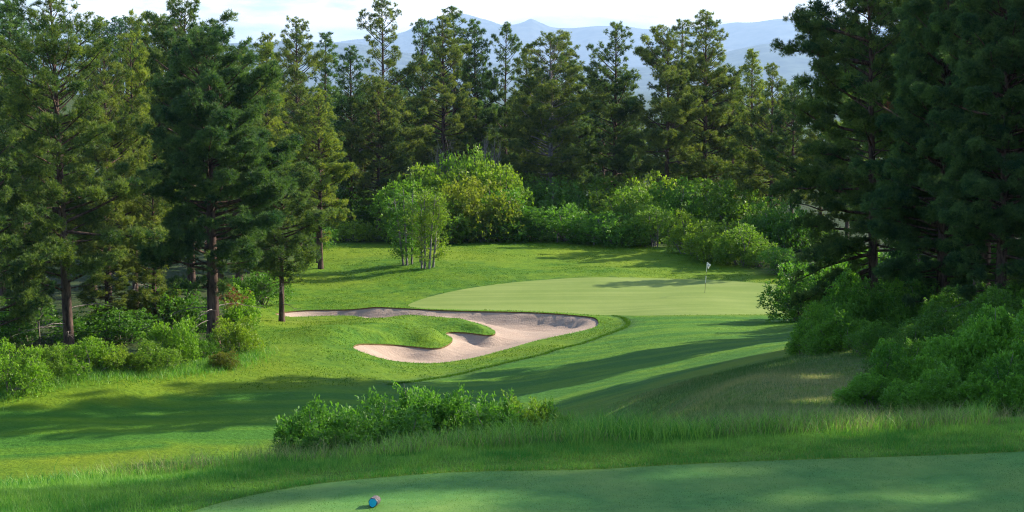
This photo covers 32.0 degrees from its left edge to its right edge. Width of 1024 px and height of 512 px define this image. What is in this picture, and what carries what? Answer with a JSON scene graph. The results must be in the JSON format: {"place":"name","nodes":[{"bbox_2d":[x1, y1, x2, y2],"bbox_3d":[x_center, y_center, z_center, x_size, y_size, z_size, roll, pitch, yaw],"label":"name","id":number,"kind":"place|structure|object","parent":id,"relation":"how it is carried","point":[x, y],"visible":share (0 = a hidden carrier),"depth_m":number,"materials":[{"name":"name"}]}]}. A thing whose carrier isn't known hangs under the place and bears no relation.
{"place":"outdoors","nodes":[
{"label":"outdoors","id":0,"kind":"place"},
{"bbox_2d":[0,40,837,89],"bbox_3d":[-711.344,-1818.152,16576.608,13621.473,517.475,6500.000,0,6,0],"label":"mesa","id":1,"kind":"structure","parent":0,"point":[795,65],"depth_m":15401.97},
{"bbox_2d":[0,0,898,43],"label":"sky","id":2,"kind":"structure","parent":0,"point":[255,17],"materials":[{"name":"white"}]},
{"bbox_2d":[0,90,1023,511],"bbox_3d":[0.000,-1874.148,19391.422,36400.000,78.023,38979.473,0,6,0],"label":"ground","id":3,"kind":"structure","parent":0,"point":[82,424],"depth_m":88.52,"materials":[{"name":"plant"}]},
{"bbox_2d":[0,0,44,234],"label":"pine tree","id":4,"kind":"object","parent":3,"relation":"on","point":[6,9],"visible":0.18,"depth_m":126.69,"materials":[{"name":"green plant"}]},
{"bbox_2d":[0,336,56,400],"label":"oak shrub","id":5,"kind":"object","parent":3,"relation":"on","point":[24,376],"visible":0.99,"depth_m":83.55,"materials":[{"name":"green plant"}]},
{"bbox_2d":[0,80,59,351],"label":"pine tree","id":6,"kind":"object","parent":3,"relation":"on","point":[9,161],"visible":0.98,"depth_m":86.41,"materials":[{"name":"green plant"}]},
{"bbox_2d":[0,296,62,349],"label":"oak shrub","id":7,"kind":"object","parent":3,"relation":"on","point":[7,332],"visible":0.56,"depth_m":96.85,"materials":[{"name":"green plant"}]},
{"bbox_2d":[0,115,72,323],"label":"pine tree","id":8,"kind":"object","parent":3,"relation":"on","point":[11,284],"visible":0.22,"depth_m":99.50,"materials":[{"name":"green plant"}]},
{"bbox_2d":[12,342,73,383],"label":"oak shrub","id":9,"kind":"object","parent":3,"relation":"on","point":[51,353],"visible":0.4,"depth_m":85.87,"materials":[{"name":"green plant"}]},
{"bbox_2d":[0,0,170,363],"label":"pine tree","id":10,"kind":"object","parent":3,"relation":"on","point":[28,93],"visible":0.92,"depth_m":88.91,"materials":[{"name":"green plant"}]},
{"bbox_2d":[49,336,125,380],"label":"oak shrub","id":11,"kind":"object","parent":3,"relation":"on","point":[85,347],"visible":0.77,"depth_m":87.82,"materials":[{"name":"green plant"}]},
{"bbox_2d":[43,38,156,323],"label":"pine tree","id":12,"kind":"object","parent":3,"relation":"on","point":[129,136],"visible":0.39,"depth_m":105.41,"materials":[{"name":"green plant"}]},
{"bbox_2d":[41,301,167,346],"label":"oak shrub","id":13,"kind":"object","parent":3,"relation":"on","point":[84,326],"visible":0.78,"depth_m":98.83,"materials":[{"name":"green plant"}]},
{"bbox_2d":[75,187,142,322],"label":"pine tree","id":14,"kind":"object","parent":3,"relation":"on","point":[104,293],"visible":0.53,"depth_m":101.37,"materials":[{"name":"green plant"}]},
{"bbox_2d":[91,29,178,309],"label":"pine tree","id":15,"kind":"object","parent":3,"relation":"on","point":[134,79],"visible":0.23,"depth_m":112.12,"materials":[{"name":"green plant"}]},
{"bbox_2d":[0,343,285,410],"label":"wood edge grass","id":16,"kind":"structure","parent":3,"relation":"on","point":[202,365],"depth_m":88.67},
{"bbox_2d":[120,162,183,325],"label":"pine tree","id":17,"kind":"object","parent":3,"relation":"on","point":[148,275],"visible":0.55,"depth_m":102.91,"materials":[{"name":"green plant"}]},
{"bbox_2d":[107,9,198,284],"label":"pine tree","id":18,"kind":"object","parent":3,"relation":"on","point":[129,20],"visible":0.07,"depth_m":124.42,"materials":[{"name":"green plant"}]},
{"bbox_2d":[119,338,192,376],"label":"oak shrub","id":19,"kind":"object","parent":3,"relation":"on","point":[158,357],"visible":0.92,"depth_m":89.18,"materials":[{"name":"green plant"}]},
{"bbox_2d":[135,314,203,366],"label":"oak shrub","id":20,"kind":"object","parent":3,"relation":"on","point":[162,332],"visible":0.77,"depth_m":91.58,"materials":[{"name":"green plant"}]},
{"bbox_2d":[134,278,206,332],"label":"oak shrub","id":21,"kind":"object","parent":3,"relation":"on","point":[185,302],"visible":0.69,"depth_m":103.41,"materials":[{"name":"green plant"}]},
{"bbox_2d":[120,0,262,294],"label":"pine tree","id":22,"kind":"object","parent":3,"relation":"on","point":[156,57],"visible":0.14,"depth_m":120.14,"materials":[{"name":"green plant"}]},
{"bbox_2d":[135,21,305,347],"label":"pine tree","id":23,"kind":"object","parent":3,"relation":"on","point":[196,120],"visible":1,"depth_m":95.54,"materials":[{"name":"green plant"}]},
{"bbox_2d":[203,283,263,329],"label":"oak shrub","id":24,"kind":"object","parent":3,"relation":"on","point":[237,313],"visible":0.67,"depth_m":106.43,"materials":[{"name":"green plant"}]},
{"bbox_2d":[208,314,265,354],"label":"oak shrub","id":25,"kind":"object","parent":3,"relation":"on","point":[237,336],"visible":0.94,"depth_m":95.39,"materials":[{"name":"green plant"}]},
{"bbox_2d":[223,268,294,307],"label":"oak shrub","id":26,"kind":"object","parent":3,"relation":"on","point":[252,284],"visible":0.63,"depth_m":122.29,"materials":[{"name":"green plant"}]},
{"bbox_2d":[234,41,306,278],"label":"pine tree","id":27,"kind":"object","parent":3,"relation":"on","point":[263,52],"visible":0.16,"depth_m":135.23,"materials":[{"name":"green plant"}]},
{"bbox_2d":[237,157,338,321],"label":"pine tree","id":28,"kind":"object","parent":3,"relation":"on","point":[275,253],"visible":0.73,"depth_m":112.05,"materials":[{"name":"green plant"}]},
{"bbox_2d":[268,15,337,242],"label":"pine tree","id":29,"kind":"object","parent":3,"relation":"on","point":[293,71],"visible":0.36,"depth_m":150.60,"materials":[{"name":"green plant"}]},
{"bbox_2d":[270,394,349,455],"bbox_3d":[-2.255,2.146,20.840,1.101,1.087,1.199,-2,6,-19],"label":"oak shrub","id":30,"kind":"object","parent":3,"relation":"on","point":[293,431],"visible":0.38,"depth_m":20.82,"materials":[{"name":"green plant"}]},
{"bbox_2d":[286,87,359,268],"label":"pine tree","id":31,"kind":"object","parent":3,"relation":"on","point":[339,172],"visible":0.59,"depth_m":141.50,"materials":[{"name":"green plant"}]},
{"bbox_2d":[307,31,347,218],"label":"pine tree","id":32,"kind":"object","parent":3,"relation":"on","point":[324,79],"visible":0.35,"depth_m":168.79,"materials":[{"name":"green plant"}]},
{"bbox_2d":[299,410,385,454],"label":"oak shrub","id":33,"kind":"object","parent":3,"relation":"on","point":[352,434],"visible":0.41,"depth_m":20.33,"materials":[{"name":"green plant"}]},
{"bbox_2d":[327,219,385,242],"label":"oak shrub","id":34,"kind":"object","parent":3,"relation":"on","point":[344,232],"visible":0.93,"depth_m":161.80,"materials":[{"name":"green plant"}]},
{"bbox_2d":[327,45,387,226],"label":"pine tree","id":35,"kind":"object","parent":3,"relation":"on","point":[340,111],"visible":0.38,"depth_m":174.74,"materials":[{"name":"green plant"}]},
{"bbox_2d":[336,74,414,232],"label":"pine tree","id":36,"kind":"object","parent":3,"relation":"on","point":[387,139],"visible":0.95,"depth_m":170.76,"materials":[{"name":"green plant"}]},
{"bbox_2d":[330,386,430,432],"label":"oak shrub","id":37,"kind":"object","parent":3,"relation":"on","point":[375,397],"visible":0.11,"depth_m":21.11,"materials":[{"name":"green plant"}]},
{"bbox_2d":[342,0,435,192],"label":"pine tree","id":38,"kind":"object","parent":3,"relation":"on","point":[408,116],"visible":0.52,"depth_m":178.67,"materials":[{"name":"green plant"}]},
{"bbox_2d":[382,187,438,264],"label":"sapling clump","id":39,"kind":"object","parent":3,"relation":"on","point":[408,242],"visible":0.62,"depth_m":142.46,"materials":[{"name":"green plant"}]},
{"bbox_2d":[356,404,466,450],"bbox_3d":[-1.083,2.122,20.640,1.375,0.823,1.262,3,6,29],"label":"oak shrub","id":40,"kind":"object","parent":3,"relation":"on","point":[411,423],"visible":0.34,"depth_m":20.55,"materials":[{"name":"green plant"}]},
{"bbox_2d":[373,380,472,435],"bbox_3d":[-1.070,2.138,21.550,1.203,1.336,1.208,5,8,43],"label":"oak shrub","id":41,"kind":"object","parent":3,"relation":"on","point":[424,402],"visible":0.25,"depth_m":21.34,"materials":[{"name":"green plant"}]},
{"bbox_2d":[384,18,462,175],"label":"pine tree","id":42,"kind":"object","parent":3,"relation":"on","point":[419,23],"visible":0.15,"depth_m":198.56,"materials":[{"name":"green plant"}]},
{"bbox_2d":[69,240,781,389],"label":"rough tufts","id":43,"kind":"object","parent":3,"relation":"on","point":[350,373],"visible":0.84,"depth_m":115.55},
{"bbox_2d":[398,189,452,268],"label":"sapling clump","id":44,"kind":"object","parent":3,"relation":"on","point":[429,217],"visible":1,"depth_m":139.85,"materials":[{"name":"green plant"}]},
{"bbox_2d":[387,163,470,238],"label":"oak shrub","id":45,"kind":"object","parent":3,"relation":"on","point":[435,178],"visible":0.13,"depth_m":164.29,"materials":[{"name":"green plant"}]},
{"bbox_2d":[277,308,597,362],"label":"bunker sand","id":46,"kind":"structure","parent":3,"relation":"on","point":[511,330],"depth_m":114.88,"materials":[{"name":"sand"}]},
{"bbox_2d":[397,13,483,182],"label":"pine tree","id":47,"kind":"object","parent":3,"relation":"on","point":[462,129],"visible":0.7,"depth_m":184.52,"materials":[{"name":"green plant"}]},
{"bbox_2d":[402,193,480,245],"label":"oak shrub","id":48,"kind":"object","parent":3,"relation":"on","point":[449,232],"visible":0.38,"depth_m":157.88,"materials":[{"name":"green plant"}]},
{"bbox_2d":[426,5,490,167],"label":"pine tree","id":49,"kind":"object","parent":3,"relation":"on","point":[455,27],"visible":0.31,"depth_m":194.06,"materials":[{"name":"green plant"}]},
{"bbox_2d":[431,383,502,438],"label":"oak shrub","id":50,"kind":"object","parent":3,"relation":"on","point":[462,400],"visible":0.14,"depth_m":21.44,"materials":[{"name":"green plant"}]},
{"bbox_2d":[448,19,506,175],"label":"pine tree","id":51,"kind":"object","parent":3,"relation":"on","point":[486,86],"visible":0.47,"depth_m":194.29,"materials":[{"name":"green plant"}]},
{"bbox_2d":[432,403,527,440],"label":"oak shrub","id":52,"kind":"object","parent":3,"relation":"on","point":[479,415],"visible":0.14,"depth_m":21.07,"materials":[{"name":"green plant"}]},
{"bbox_2d":[436,175,526,241],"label":"oak shrub","id":53,"kind":"object","parent":3,"relation":"on","point":[490,208],"visible":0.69,"depth_m":158.88,"materials":[{"name":"green plant"}]},
{"bbox_2d":[435,143,529,200],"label":"oak shrub","id":54,"kind":"object","parent":3,"relation":"on","point":[478,155],"visible":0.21,"depth_m":165.74,"materials":[{"name":"green plant"}]},
{"bbox_2d":[457,159,530,203],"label":"oak shrub","id":55,"kind":"object","parent":3,"relation":"on","point":[486,175],"visible":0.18,"depth_m":164.35,"materials":[{"name":"green plant"}]},
{"bbox_2d":[468,20,522,160],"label":"pine tree","id":56,"kind":"object","parent":3,"relation":"on","point":[494,119],"visible":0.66,"depth_m":194.49,"materials":[{"name":"green plant"}]},
{"bbox_2d":[489,48,561,186],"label":"pine tree","id":57,"kind":"object","parent":3,"relation":"on","point":[518,93],"visible":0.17,"depth_m":188.89,"materials":[{"name":"green plant"}]},
{"bbox_2d":[500,389,558,432],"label":"oak shrub","id":58,"kind":"object","parent":3,"relation":"on","point":[530,413],"visible":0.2,"depth_m":21.74,"materials":[{"name":"green plant"}]},
{"bbox_2d":[495,29,611,191],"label":"pine tree","id":59,"kind":"object","parent":3,"relation":"on","point":[545,111],"visible":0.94,"depth_m":175.93,"materials":[{"name":"green plant"}]},
{"bbox_2d":[520,175,599,221],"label":"oak shrub","id":60,"kind":"object","parent":3,"relation":"on","point":[582,202],"visible":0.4,"depth_m":171.14,"materials":[{"name":"green plant"}]},
{"bbox_2d":[526,203,617,243],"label":"oak shrub","id":61,"kind":"object","parent":3,"relation":"on","point":[572,219],"visible":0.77,"depth_m":158.97,"materials":[{"name":"green plant"}]},
{"bbox_2d":[555,58,603,189],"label":"pine tree","id":62,"kind":"object","parent":3,"relation":"on","point":[587,132],"visible":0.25,"depth_m":191.12,"materials":[{"name":"green plant"}]},
{"bbox_2d":[191,451,1023,511],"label":"tee turf","id":63,"kind":"structure","parent":3,"relation":"on","point":[919,494],"depth_m":16.05,"materials":[{"name":"plant"}]},
{"bbox_2d":[408,277,807,315],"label":"putting green","id":64,"kind":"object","parent":3,"relation":"on","point":[630,296],"visible":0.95,"depth_m":126.39,"materials":[{"name":"plant"}]},
{"bbox_2d":[573,210,657,247],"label":"oak shrub","id":65,"kind":"object","parent":3,"relation":"on","point":[609,227],"visible":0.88,"depth_m":156.95,"materials":[{"name":"green plant"}]},
{"bbox_2d":[574,20,660,192],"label":"pine tree","id":66,"kind":"object","parent":3,"relation":"on","point":[619,165],"visible":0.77,"depth_m":182.16,"materials":[{"name":"green plant"}]},
{"bbox_2d":[599,184,669,243],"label":"oak shrub","id":67,"kind":"object","parent":3,"relation":"on","point":[626,208],"visible":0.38,"depth_m":162.29,"materials":[{"name":"green plant"}]},
{"bbox_2d":[612,203,680,246],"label":"oak shrub","id":68,"kind":"object","parent":3,"relation":"on","point":[656,220],"visible":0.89,"depth_m":156.98,"materials":[{"name":"green plant"}]},
{"bbox_2d":[625,24,707,191],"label":"pine tree","id":69,"kind":"object","parent":3,"relation":"on","point":[676,113],"visible":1,"depth_m":176.47,"materials":[{"name":"green plant"}]},
{"bbox_2d":[638,175,706,236],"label":"oak shrub","id":70,"kind":"object","parent":3,"relation":"on","point":[670,205],"visible":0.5,"depth_m":167.21,"materials":[{"name":"green plant"}]},
{"bbox_2d":[662,208,719,254],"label":"oak shrub","id":71,"kind":"object","parent":3,"relation":"on","point":[677,233],"visible":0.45,"depth_m":151.10,"materials":[{"name":"green plant"}]},
{"bbox_2d":[662,9,744,204],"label":"pine tree","id":72,"kind":"object","parent":3,"relation":"on","point":[708,78],"visible":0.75,"depth_m":180.13,"materials":[{"name":"green plant"}]},
{"bbox_2d":[679,218,742,262],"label":"oak shrub","id":73,"kind":"object","parent":3,"relation":"on","point":[707,241],"visible":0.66,"depth_m":145.92,"materials":[{"name":"green plant"}]},
{"bbox_2d":[707,75,762,200],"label":"pine tree","id":74,"kind":"object","parent":3,"relation":"on","point":[730,156],"visible":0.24,"depth_m":182.36,"materials":[{"name":"green plant"}]},
{"bbox_2d":[697,178,776,232],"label":"oak shrub","id":75,"kind":"object","parent":3,"relation":"on","point":[722,208],"visible":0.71,"depth_m":163.72,"materials":[{"name":"green plant"}]},
{"bbox_2d":[711,221,767,265],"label":"oak shrub","id":76,"kind":"object","parent":3,"relation":"on","point":[744,241],"visible":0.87,"depth_m":142.48,"materials":[{"name":"green plant"}]},
{"bbox_2d":[720,48,779,217],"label":"pine tree","id":77,"kind":"object","parent":3,"relation":"on","point":[751,99],"visible":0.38,"depth_m":171.03,"materials":[{"name":"green plant"}]},
{"bbox_2d":[728,62,797,209],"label":"pine tree","id":78,"kind":"object","parent":3,"relation":"on","point":[743,132],"visible":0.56,"depth_m":165.37,"materials":[{"name":"green plant"}]},
{"bbox_2d":[739,196,814,250],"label":"oak shrub","id":79,"kind":"object","parent":3,"relation":"on","point":[762,222],"visible":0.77,"depth_m":149.19,"materials":[{"name":"green plant"}]},
{"bbox_2d":[751,80,817,212],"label":"pine tree","id":80,"kind":"object","parent":3,"relation":"on","point":[785,144],"visible":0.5,"depth_m":159.40,"materials":[{"name":"green plant"}]},
{"bbox_2d":[756,261,830,322],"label":"oak shrub","id":81,"kind":"object","parent":3,"relation":"on","point":[787,289],"visible":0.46,"depth_m":112.35,"materials":[{"name":"green plant"}]},
{"bbox_2d":[608,322,1023,429],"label":"dry slope grass","id":82,"kind":"structure","parent":3,"relation":"on","point":[798,402],"depth_m":48.27,"materials":[{"name":"plant"}]},
{"bbox_2d":[784,300,863,353],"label":"oak shrub","id":83,"kind":"object","parent":3,"relation":"on","point":[808,325],"visible":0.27,"depth_m":61.52,"materials":[{"name":"green plant"}]},
{"bbox_2d":[800,308,873,356],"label":"oak shrub","id":84,"kind":"object","parent":3,"relation":"on","point":[828,338],"visible":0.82,"depth_m":58.22,"materials":[{"name":"green plant"}]},
{"bbox_2d":[759,0,931,311],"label":"pine tree","id":85,"kind":"object","parent":3,"relation":"on","point":[835,246],"visible":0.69,"depth_m":74.33,"materials":[{"name":"green plant"}]},
{"bbox_2d":[817,263,883,337],"bbox_3d":[12.511,1.860,64.847,3.151,3.268,2.766,-1,6,-10],"label":"oak shrub","id":86,"kind":"object","parent":3,"relation":"on","point":[835,291],"visible":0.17,"depth_m":64.38,"materials":[{"name":"green plant"}]},
{"bbox_2d":[791,0,936,272],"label":"pine tree","id":87,"kind":"object","parent":3,"relation":"on","point":[820,9],"visible":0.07,"depth_m":99.56,"materials":[{"name":"green plant"}]},
{"bbox_2d":[831,372,900,411],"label":"oak shrub","id":88,"kind":"object","parent":3,"relation":"on","point":[865,391],"visible":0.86,"depth_m":33.40,"materials":[{"name":"green plant"}]},
{"bbox_2d":[841,319,900,357],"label":"oak shrub","id":89,"kind":"object","parent":3,"relation":"on","point":[869,335],"visible":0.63,"depth_m":54.18,"materials":[{"name":"green plant"}]},
{"bbox_2d":[831,276,923,336],"bbox_3d":[13.077,2.003,63.381,3.716,2.625,3.404,-3,6,-28],"label":"oak shrub","id":90,"kind":"object","parent":3,"relation":"on","point":[881,304],"visible":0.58,"depth_m":63.08,"materials":[{"name":"green plant"}]},
{"bbox_2d":[841,338,946,411],"bbox_3d":[7.465,2.353,34.509,1.950,1.624,2.018,-5,7,-41],"label":"oak shrub","id":91,"kind":"object","parent":3,"relation":"on","point":[912,370],"visible":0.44,"depth_m":34.27,"materials":[{"name":"green plant"}]},
{"bbox_2d":[879,278,953,333],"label":"oak shrub","id":92,"kind":"object","parent":3,"relation":"on","point":[907,314],"visible":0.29,"depth_m":62.03,"materials":[{"name":"green plant"}]},
{"bbox_2d":[878,369,959,416],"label":"oak shrub","id":93,"kind":"object","parent":3,"relation":"on","point":[915,393],"visible":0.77,"depth_m":32.09,"materials":[{"name":"green plant"}]},
{"bbox_2d":[837,0,1020,238],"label":"pine tree","id":94,"kind":"object","parent":3,"relation":"on","point":[897,3],"visible":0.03,"depth_m":78.58,"materials":[{"name":"green plant"}]},
{"bbox_2d":[836,5,1023,287],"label":"pine tree","id":95,"kind":"object","parent":3,"relation":"on","point":[869,91],"visible":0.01,"depth_m":69.09,"materials":[{"name":"green plant"}]},
{"bbox_2d":[890,301,974,343],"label":"oak shrub","id":96,"kind":"object","parent":3,"relation":"on","point":[944,323],"visible":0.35,"depth_m":50.45,"materials":[{"name":"green plant"}]},
{"bbox_2d":[848,0,1017,314],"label":"pine tree","id":97,"kind":"object","parent":3,"relation":"on","point":[895,198],"visible":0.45,"depth_m":61.30,"materials":[{"name":"green plant"}]},
{"bbox_2d":[918,334,986,403],"bbox_3d":[8.714,2.454,35.328,1.595,1.684,2.125,3,6,30],"label":"oak shrub","id":98,"kind":"object","parent":3,"relation":"on","point":[962,360],"visible":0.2,"depth_m":35.05,"materials":[{"name":"green plant"}]},
{"bbox_2d":[925,361,1006,416],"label":"oak shrub","id":99,"kind":"object","parent":3,"relation":"on","point":[974,389],"visible":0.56,"depth_m":31.88,"materials":[{"name":"green plant"}]},
{"bbox_2d":[909,0,1023,312],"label":"pine tree","id":100,"kind":"object","parent":3,"relation":"on","point":[988,70],"visible":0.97,"depth_m":55.90,"materials":[{"name":"green plant"}]},
{"bbox_2d":[927,302,1016,387],"bbox_3d":[9.490,2.165,35.779,2.329,2.446,2.250,1,6,11],"label":"oak shrub","id":101,"kind":"object","parent":3,"relation":"on","point":[959,345],"visible":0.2,"depth_m":35.59,"materials":[{"name":"green plant"}]},
{"bbox_2d":[953,284,1023,338],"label":"oak shrub","id":102,"kind":"object","parent":3,"relation":"on","point":[1009,305],"visible":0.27,"depth_m":48.53,"materials":[{"name":"green plant"}]},
{"bbox_2d":[958,299,1023,378],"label":"oak shrub","id":103,"kind":"object","parent":3,"relation":"on","point":[1007,342],"visible":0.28,"depth_m":35.17,"materials":[{"name":"green plant"}]},
{"bbox_2d":[974,348,1023,417],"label":"oak shrub","id":104,"kind":"object","parent":3,"relation":"on","point":[1010,389],"visible":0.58,"depth_m":31.63,"materials":[{"name":"green plant"}]},
{"bbox_2d":[0,416,1023,511],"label":"rough grass","id":105,"kind":"structure","parent":0,"point":[71,490],"depth_m":17.56,"materials":[{"name":"plant"}]},
{"bbox_2d":[0,393,1023,487],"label":"tall grass","id":106,"kind":"structure","parent":0,"point":[638,429],"depth_m":18.87,"materials":[{"name":"plant"}]},
{"bbox_2d":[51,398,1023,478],"bbox_3d":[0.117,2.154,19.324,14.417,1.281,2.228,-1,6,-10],"label":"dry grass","id":107,"kind":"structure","parent":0,"point":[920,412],"depth_m":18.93,"materials":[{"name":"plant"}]},
{"bbox_2d":[333,13,887,67],"bbox_3d":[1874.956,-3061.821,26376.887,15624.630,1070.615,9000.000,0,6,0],"label":"mountain","id":108,"kind":"structure","parent":0,"point":[744,34],"depth_m":25354.41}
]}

